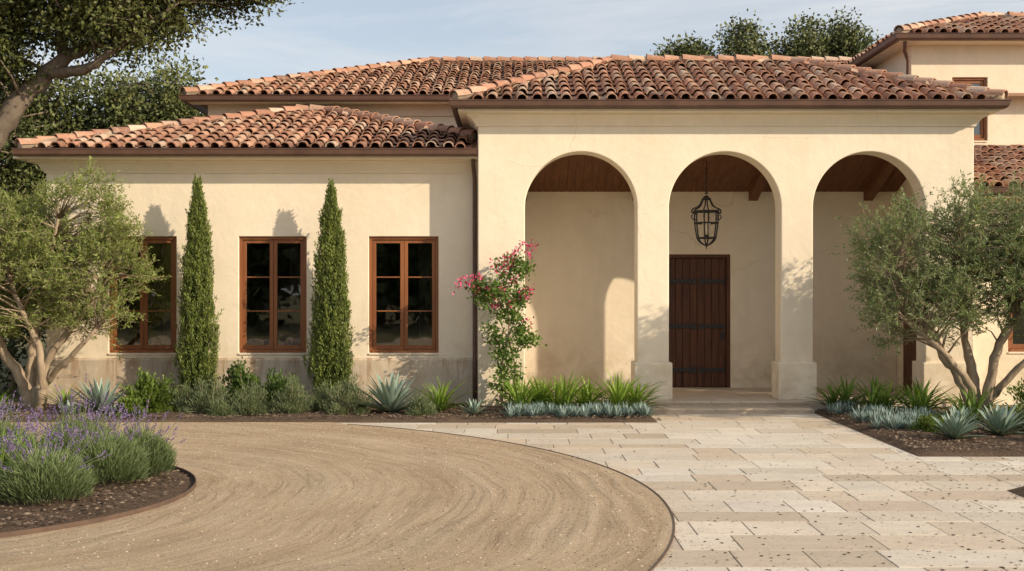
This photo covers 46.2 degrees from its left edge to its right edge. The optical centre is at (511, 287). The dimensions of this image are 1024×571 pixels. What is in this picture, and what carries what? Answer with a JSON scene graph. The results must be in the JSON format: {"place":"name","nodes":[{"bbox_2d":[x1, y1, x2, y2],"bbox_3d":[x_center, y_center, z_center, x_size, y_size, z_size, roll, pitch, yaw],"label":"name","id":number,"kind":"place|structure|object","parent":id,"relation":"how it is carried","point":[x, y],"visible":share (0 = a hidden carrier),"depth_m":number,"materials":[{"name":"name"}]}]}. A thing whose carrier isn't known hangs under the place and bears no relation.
{"place":"outdoors","nodes":[
{"label":"outdoors","id":0,"kind":"place"},
{"bbox_2d":[0,422,673,570],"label":"gravel driveway","id":1,"kind":"structure","parent":0,"point":[274,501],"depth_m":11.56,"materials":[{"name":"beige gravel"}]},
{"bbox_2d":[0,467,194,532],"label":"planting bed","id":2,"kind":"object","parent":1,"relation":"on","point":[189,482],"visible":0.27,"depth_m":11.86,"materials":[{"name":"brown soil"}]},
{"bbox_2d":[0,395,24,427],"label":"lavender plant","id":3,"kind":"object","parent":2,"relation":"on","point":[4,397],"visible":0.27,"depth_m":14.90,"materials":[{"name":"purple plant"}]},
{"bbox_2d":[0,399,42,468],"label":"lavender plant","id":4,"kind":"object","parent":2,"relation":"on","point":[12,432],"visible":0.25,"depth_m":12.67,"materials":[{"name":"purple plant"}]},
{"bbox_2d":[0,391,46,448],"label":"lavender plant","id":5,"kind":"object","parent":2,"relation":"on","point":[10,425],"visible":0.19,"depth_m":13.78,"materials":[{"name":"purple plant"}]},
{"bbox_2d":[3,423,43,452],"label":"plant","id":6,"kind":"object","parent":2,"relation":"on","point":[17,434],"visible":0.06,"depth_m":13.36,"materials":[{"name":"green plant"}]},
{"bbox_2d":[0,435,47,472],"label":"plant","id":7,"kind":"object","parent":2,"relation":"on","point":[10,455],"visible":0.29,"depth_m":12.22,"materials":[{"name":"green plant"}]},
{"bbox_2d":[0,415,63,493],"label":"lavender plant","id":8,"kind":"object","parent":2,"relation":"on","point":[28,438],"visible":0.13,"depth_m":12.38,"materials":[{"name":"purple plant"}]},
{"bbox_2d":[1,429,68,453],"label":"plant","id":9,"kind":"object","parent":2,"relation":"on","point":[25,441],"visible":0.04,"depth_m":12.90,"materials":[{"name":"green plant"}]},
{"bbox_2d":[3,427,79,456],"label":"plant","id":10,"kind":"object","parent":2,"relation":"on","point":[34,442],"visible":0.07,"depth_m":12.76,"materials":[{"name":"green plant"}]},
{"bbox_2d":[0,422,111,506],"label":"lavender plant","id":11,"kind":"object","parent":2,"relation":"on","point":[55,475],"visible":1,"depth_m":11.75,"materials":[{"name":"green plant"}]},
{"bbox_2d":[23,393,123,474],"bbox_3d":[-4.972,1.644,13.601,1.108,0.945,1.145,0,0,0],"label":"lavender plant","id":12,"kind":"object","parent":2,"relation":"on","point":[66,433],"visible":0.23,"depth_m":13.53,"materials":[{"name":"purple plant"}]},
{"bbox_2d":[33,373,127,441],"bbox_3d":[-5.177,1.575,14.430,1.076,1.090,1.084,0,0,-21],"label":"lavender plant","id":13,"kind":"object","parent":2,"relation":"on","point":[70,424],"visible":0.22,"depth_m":14.38,"materials":[{"name":"purple plant"}]},
{"bbox_2d":[52,403,159,487],"bbox_3d":[-4.400,1.681,12.926,1.165,0.872,1.160,0,0,0],"label":"lavender plant","id":14,"kind":"object","parent":2,"relation":"on","point":[124,461],"visible":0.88,"depth_m":12.79,"materials":[{"name":"green plant"}]},
{"bbox_2d":[95,399,186,479],"bbox_3d":[-4.193,1.687,13.545,0.973,0.864,0.936,0,0,0],"label":"lavender plant","id":15,"kind":"object","parent":2,"relation":"on","point":[162,454],"visible":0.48,"depth_m":13.45,"materials":[{"name":"green plant"}]},
{"bbox_2d":[0,465,195,537],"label":"garden bed edging","id":16,"kind":"object","parent":1,"relation":"on","point":[90,521],"visible":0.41,"depth_m":11.18,"materials":[{"name":"metal"}]},
{"bbox_2d":[0,313,1022,408],"bbox_3d":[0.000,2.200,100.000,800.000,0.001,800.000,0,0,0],"label":"ground","id":17,"kind":"structure","parent":0,"point":[22,364],"depth_m":32.74,"materials":[{"name":"brown soil"}]},
{"bbox_2d":[0,192,45,396],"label":"laurel hedge","id":18,"kind":"object","parent":17,"relation":"on","point":[12,349],"visible":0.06,"depth_m":24.42,"materials":[{"name":"green plant"}]},
{"bbox_2d":[0,45,218,234],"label":"oak tree","id":19,"kind":"object","parent":17,"relation":"on","point":[124,103],"visible":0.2,"depth_m":35.77,"materials":[{"name":"green plant"}]},
{"bbox_2d":[0,0,303,151],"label":"oak tree","id":20,"kind":"object","parent":17,"relation":"on","point":[113,28],"visible":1,"depth_m":25.47,"materials":[{"name":"green plant"}]},
{"bbox_2d":[0,402,656,421],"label":"planting bed","id":21,"kind":"object","parent":17,"relation":"on","point":[331,418],"visible":0.23,"depth_m":19.63,"materials":[{"name":"brown soil"}]},
{"bbox_2d":[0,397,17,413],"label":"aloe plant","id":22,"kind":"object","parent":21,"relation":"on","point":[6,406],"visible":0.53,"depth_m":20.00,"materials":[{"name":"green plant"}]},
{"bbox_2d":[0,388,17,410],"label":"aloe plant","id":23,"kind":"object","parent":21,"relation":"on","point":[8,398],"visible":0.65,"depth_m":20.47,"materials":[{"name":"green plant"}]},
{"bbox_2d":[35,383,83,408],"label":"aloe plant","id":24,"kind":"object","parent":21,"relation":"on","point":[64,395],"visible":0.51,"depth_m":20.70,"materials":[{"name":"green plant"}]},
{"bbox_2d":[54,401,84,414],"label":"agave plant","id":25,"kind":"object","parent":21,"relation":"on","point":[71,409],"visible":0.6,"depth_m":19.91,"materials":[{"name":"green plant"}]},
{"bbox_2d":[0,155,171,409],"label":"olive tree","id":26,"kind":"object","parent":21,"relation":"on","point":[29,251],"visible":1,"depth_m":20.61,"materials":[{"name":"green plant"}]},
{"bbox_2d":[68,376,133,412],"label":"agave plant","id":27,"kind":"object","parent":21,"relation":"on","point":[97,393],"visible":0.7,"depth_m":20.18,"materials":[{"name":"green plant"}]},
{"bbox_2d":[104,404,117,414],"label":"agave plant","id":28,"kind":"object","parent":21,"relation":"on","point":[112,407],"visible":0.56,"depth_m":19.85,"materials":[{"name":"green plant"}]},
{"bbox_2d":[109,394,150,416],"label":"green shrub","id":29,"kind":"object","parent":21,"relation":"on","point":[128,402],"visible":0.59,"depth_m":19.84,"materials":[{"name":"green plant"}]},
{"bbox_2d":[118,366,181,412],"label":"green shrub","id":30,"kind":"object","parent":21,"relation":"on","point":[153,391],"visible":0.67,"depth_m":20.36,"materials":[{"name":"green plant"}]},
{"bbox_2d":[163,381,207,410],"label":"rosemary shrub","id":31,"kind":"object","parent":21,"relation":"on","point":[179,401],"visible":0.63,"depth_m":20.46,"materials":[{"name":"green plant"}]},
{"bbox_2d":[171,173,223,394],"bbox_3d":[-5.609,0.074,21.369,0.904,4.251,0.836,0,0,0],"label":"cypress tree","id":32,"kind":"object","parent":21,"relation":"on","point":[198,334],"visible":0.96,"depth_m":21.23,"materials":[{"name":"green plant"}]},
{"bbox_2d":[177,377,232,414],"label":"rosemary shrub","id":33,"kind":"object","parent":21,"relation":"on","point":[203,402],"visible":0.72,"depth_m":20.22,"materials":[{"name":"green plant"}]},
{"bbox_2d":[206,397,239,416],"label":"rosemary shrub","id":34,"kind":"object","parent":21,"relation":"on","point":[220,408],"visible":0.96,"depth_m":19.85,"materials":[{"name":"green plant"}]},
{"bbox_2d":[209,356,270,407],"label":"green shrub","id":35,"kind":"object","parent":21,"relation":"on","point":[237,373],"visible":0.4,"depth_m":20.77,"materials":[{"name":"green plant"}]},
{"bbox_2d":[230,378,272,415],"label":"rosemary shrub","id":36,"kind":"object","parent":21,"relation":"on","point":[250,403],"visible":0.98,"depth_m":20.10,"materials":[{"name":"green plant"}]},
{"bbox_2d":[258,367,305,409],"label":"green shrub","id":37,"kind":"object","parent":21,"relation":"on","point":[279,384],"visible":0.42,"depth_m":20.72,"materials":[{"name":"green plant"}]},
{"bbox_2d":[264,373,316,413],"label":"rosemary shrub","id":38,"kind":"object","parent":21,"relation":"on","point":[285,403],"visible":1,"depth_m":20.18,"materials":[{"name":"green plant"}]},
{"bbox_2d":[307,381,340,411],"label":"rosemary shrub","id":39,"kind":"object","parent":21,"relation":"on","point":[320,396],"visible":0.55,"depth_m":20.69,"materials":[{"name":"green plant"}]},
{"bbox_2d":[302,176,355,401],"bbox_3d":[-3.241,0.108,21.384,0.977,4.184,0.884,0,0,0],"label":"cypress tree","id":40,"kind":"object","parent":21,"relation":"on","point":[331,354],"visible":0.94,"depth_m":21.22,"materials":[{"name":"green plant"}]},
{"bbox_2d":[315,371,377,415],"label":"rosemary shrub","id":41,"kind":"object","parent":21,"relation":"on","point":[345,393],"visible":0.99,"depth_m":20.25,"materials":[{"name":"green plant"}]},
{"bbox_2d":[350,370,427,411],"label":"agave plant","id":42,"kind":"object","parent":21,"relation":"on","point":[391,396],"visible":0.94,"depth_m":20.22,"materials":[{"name":"green plant"}]},
{"bbox_2d":[403,393,439,417],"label":"rosemary shrub","id":43,"kind":"object","parent":21,"relation":"on","point":[421,405],"visible":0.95,"depth_m":19.86,"materials":[{"name":"green plant"}]},
{"bbox_2d":[407,376,475,411],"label":"aloe plant","id":44,"kind":"object","parent":21,"relation":"on","point":[441,400],"visible":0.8,"depth_m":20.55,"materials":[{"name":"green plant"}]},
{"bbox_2d":[460,399,492,414],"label":"agave plant","id":45,"kind":"object","parent":21,"relation":"on","point":[474,407],"visible":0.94,"depth_m":19.96,"materials":[{"name":"green plant"}]},
{"bbox_2d":[452,239,547,407],"bbox_3d":[-0.208,0.677,20.956,1.662,3.053,0.724,0,0,0],"label":"bougainvillea vine","id":46,"kind":"object","parent":21,"relation":"on","point":[491,293],"visible":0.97,"depth_m":20.90,"materials":[{"name":"green plant"}]},
{"bbox_2d":[0,403,1023,526],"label":"bark mulch chips","id":47,"kind":"object","parent":21,"relation":"on","point":[915,445],"visible":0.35,"depth_m":16.48,"materials":[{"name":"brown wood"}]},
{"bbox_2d":[481,375,557,409],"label":"aloe plant","id":48,"kind":"object","parent":21,"relation":"on","point":[517,397],"visible":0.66,"depth_m":20.26,"materials":[{"name":"green plant"}]},
{"bbox_2d":[512,376,575,406],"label":"aloe plant","id":49,"kind":"object","parent":21,"relation":"on","point":[544,392],"visible":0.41,"depth_m":20.61,"materials":[{"name":"green plant"}]},
{"bbox_2d":[527,369,611,410],"bbox_3d":[0.950,1.750,20.430,1.614,0.762,1.632,0,0,0],"label":"aloe plant","id":50,"kind":"object","parent":21,"relation":"on","point":[566,399],"visible":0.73,"depth_m":20.40,"materials":[{"name":"green plant"}]},
{"bbox_2d":[496,398,655,417],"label":"blue chalksticks groundcover","id":51,"kind":"object","parent":21,"relation":"on","point":[592,410],"visible":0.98,"depth_m":19.79,"materials":[{"name":"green plant"}]},
{"bbox_2d":[560,377,613,407],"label":"aloe plant","id":52,"kind":"object","parent":21,"relation":"on","point":[584,392],"visible":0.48,"depth_m":20.67,"materials":[{"name":"green plant"}]},
{"bbox_2d":[575,367,660,408],"bbox_3d":[1.895,1.711,20.401,1.598,0.838,1.504,0,0,45],"label":"aloe plant","id":53,"kind":"object","parent":21,"relation":"on","point":[615,398],"visible":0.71,"depth_m":20.35,"materials":[{"name":"green plant"}]},
{"bbox_2d":[605,380,669,409],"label":"aloe plant","id":54,"kind":"object","parent":21,"relation":"on","point":[638,395],"visible":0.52,"depth_m":20.63,"materials":[{"name":"green plant"}]},
{"bbox_2d":[11,11,1023,413],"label":"mediterranean villa","id":55,"kind":"object","parent":17,"relation":"on","point":[587,175],"visible":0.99,"depth_m":21.97,"materials":[{"name":"beige paint"}]},
{"bbox_2d":[108,237,175,354],"bbox_3d":[-6.760,0.142,22.023,1.240,2.165,0.195,0,0,0],"label":"casement window","id":56,"kind":"structure","parent":55,"relation":"in","point":[157,336],"depth_m":22.05,"materials":[{"name":"brown wood"}]},
{"bbox_2d":[238,237,306,354],"bbox_3d":[-4.380,0.142,22.023,1.240,2.165,0.195,0,0,0],"label":"casement window","id":57,"kind":"structure","parent":55,"relation":"in","point":[272,270],"depth_m":22.05,"materials":[{"name":"brown wood"}]},
{"bbox_2d":[369,237,438,354],"bbox_3d":[-1.982,0.142,22.023,1.275,2.165,0.195,0,0,0],"label":"casement window","id":58,"kind":"structure","parent":55,"relation":"in","point":[403,271],"depth_m":22.05,"materials":[{"name":"brown wood"}]},
{"bbox_2d":[691,160,721,248],"bbox_3d":[3.660,-1.565,22.600,0.597,1.670,0.579,0,0,0],"label":"hanging lantern","id":59,"kind":"object","parent":55,"relation":"hanging from","point":[706,229],"visible":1,"depth_m":22.56,"materials":[{"name":"metal"}]},
{"bbox_2d":[903,272,915,391],"bbox_3d":[7.678,0.850,23.000,0.035,2.300,1.000,0,0,0],"label":"side door","id":60,"kind":"structure","parent":55,"relation":"in","point":[909,350],"depth_m":23.19,"materials":[{"name":"brown wood"}]},
{"bbox_2d":[952,78,987,141],"bbox_3d":[10.110,-3.933,26.573,0.780,1.435,0.195,0,0,0],"label":"casement window","id":61,"kind":"structure","parent":55,"relation":"in","point":[980,131],"depth_m":26.58,"materials":[{"name":"brown wood"}]},
{"bbox_2d":[1008,253,1023,353],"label":"casement window","id":62,"kind":"structure","parent":55,"relation":"in","point":[1015,345],"depth_m":22.58,"materials":[{"name":"brown wood"}]},
{"bbox_2d":[646,30,726,55],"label":"oak tree","id":63,"kind":"object","parent":17,"relation":"on","point":[685,47],"visible":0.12,"depth_m":47.50,"materials":[{"name":"green plant"}]},
{"bbox_2d":[708,6,883,56],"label":"oak tree","id":64,"kind":"object","parent":17,"relation":"on","point":[839,41],"visible":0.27,"depth_m":47.48,"materials":[{"name":"green plant"}]},
{"bbox_2d":[4,0,1023,288],"label":"sky","id":65,"kind":"structure","parent":0,"point":[311,35],"materials":[{"name":"blue"}]},
{"bbox_2d":[335,414,1023,570],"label":"stone paving","id":66,"kind":"structure","parent":0,"point":[716,460],"depth_m":12.97,"materials":[{"name":"stone"}]},
{"bbox_2d":[349,424,674,570],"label":"driveway steel edging","id":67,"kind":"object","parent":66,"relation":"on","point":[659,560],"visible":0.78,"depth_m":14.15,"materials":[{"name":"metal"}]},
{"bbox_2d":[421,428,704,570],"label":"gravel stones","id":68,"kind":"object","parent":66,"relation":"on","point":[647,485],"visible":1,"depth_m":12.12,"materials":[{"name":"beige gravel"}]},
{"bbox_2d":[636,457,1023,570],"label":"fallen leaves","id":69,"kind":"object","parent":66,"relation":"on","point":[870,513],"visible":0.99,"depth_m":11.08,"materials":[{"name":"brown plant"}]},
{"bbox_2d":[815,407,1023,455],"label":"planting bed","id":70,"kind":"object","parent":66,"relation":"on","point":[931,451],"visible":0.38,"depth_m":16.61,"materials":[{"name":"brown soil"}]},
{"bbox_2d":[805,375,872,406],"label":"aloe plant","id":71,"kind":"object","parent":70,"relation":"on","point":[847,390],"visible":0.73,"depth_m":20.81,"materials":[{"name":"green plant"}]},
{"bbox_2d":[832,377,915,411],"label":"aloe plant","id":72,"kind":"object","parent":70,"relation":"on","point":[873,399],"visible":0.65,"depth_m":20.15,"materials":[{"name":"green plant"}]},
{"bbox_2d":[843,373,907,408],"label":"aloe plant","id":73,"kind":"object","parent":70,"relation":"on","point":[875,383],"visible":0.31,"depth_m":20.77,"materials":[{"name":"green plant"}]},
{"bbox_2d":[823,399,943,428],"bbox_3d":[6.082,1.998,19.219,1.688,0.303,3.118,0,0,0],"label":"blue chalksticks groundcover","id":74,"kind":"object","parent":70,"relation":"on","point":[903,417],"visible":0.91,"depth_m":18.99,"materials":[{"name":"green plant"}]},
{"bbox_2d":[876,377,954,413],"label":"aloe plant","id":75,"kind":"object","parent":70,"relation":"on","point":[922,402],"visible":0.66,"depth_m":19.59,"materials":[{"name":"green plant"}]},
{"bbox_2d":[892,377,956,408],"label":"aloe plant","id":76,"kind":"object","parent":70,"relation":"on","point":[916,391],"visible":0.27,"depth_m":20.24,"materials":[{"name":"green plant"}]},
{"bbox_2d":[828,166,1023,419],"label":"olive tree","id":77,"kind":"object","parent":70,"relation":"on","point":[952,288],"visible":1,"depth_m":19.02,"materials":[{"name":"green plant"}]},
{"bbox_2d":[906,410,945,432],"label":"green shrub","id":78,"kind":"object","parent":70,"relation":"on","point":[924,423],"visible":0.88,"depth_m":17.62,"materials":[{"name":"green plant"}]},
{"bbox_2d":[928,408,984,439],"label":"agave plant","id":79,"kind":"object","parent":70,"relation":"on","point":[956,429],"visible":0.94,"depth_m":16.73,"materials":[{"name":"green plant"}]},
{"bbox_2d":[940,405,983,426],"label":"agave plant","id":80,"kind":"object","parent":70,"relation":"on","point":[963,411],"visible":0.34,"depth_m":18.07,"materials":[{"name":"green plant"}]},
{"bbox_2d":[925,386,1007,422],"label":"aloe plant","id":81,"kind":"object","parent":70,"relation":"on","point":[972,404],"visible":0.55,"depth_m":18.71,"materials":[{"name":"green plant"}]},
{"bbox_2d":[971,402,1023,435],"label":"agave plant","id":82,"kind":"object","parent":70,"relation":"on","point":[1001,421],"visible":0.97,"depth_m":17.12,"materials":[{"name":"green plant"}]},
{"bbox_2d":[1000,378,1023,421],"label":"green shrub","id":83,"kind":"object","parent":70,"relation":"on","point":[1019,394],"visible":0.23,"depth_m":18.71,"materials":[{"name":"green plant"}]},
{"bbox_2d":[1010,400,1023,431],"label":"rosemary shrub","id":84,"kind":"object","parent":70,"relation":"on","point":[1019,416],"visible":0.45,"depth_m":17.78,"materials":[{"name":"green plant"}]},
{"bbox_2d":[1007,486,1023,496],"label":"planting bed","id":85,"kind":"object","parent":66,"relation":"on","point":[1019,491],"visible":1,"depth_m":12.74,"materials":[{"name":"brown soil"}]}
]}

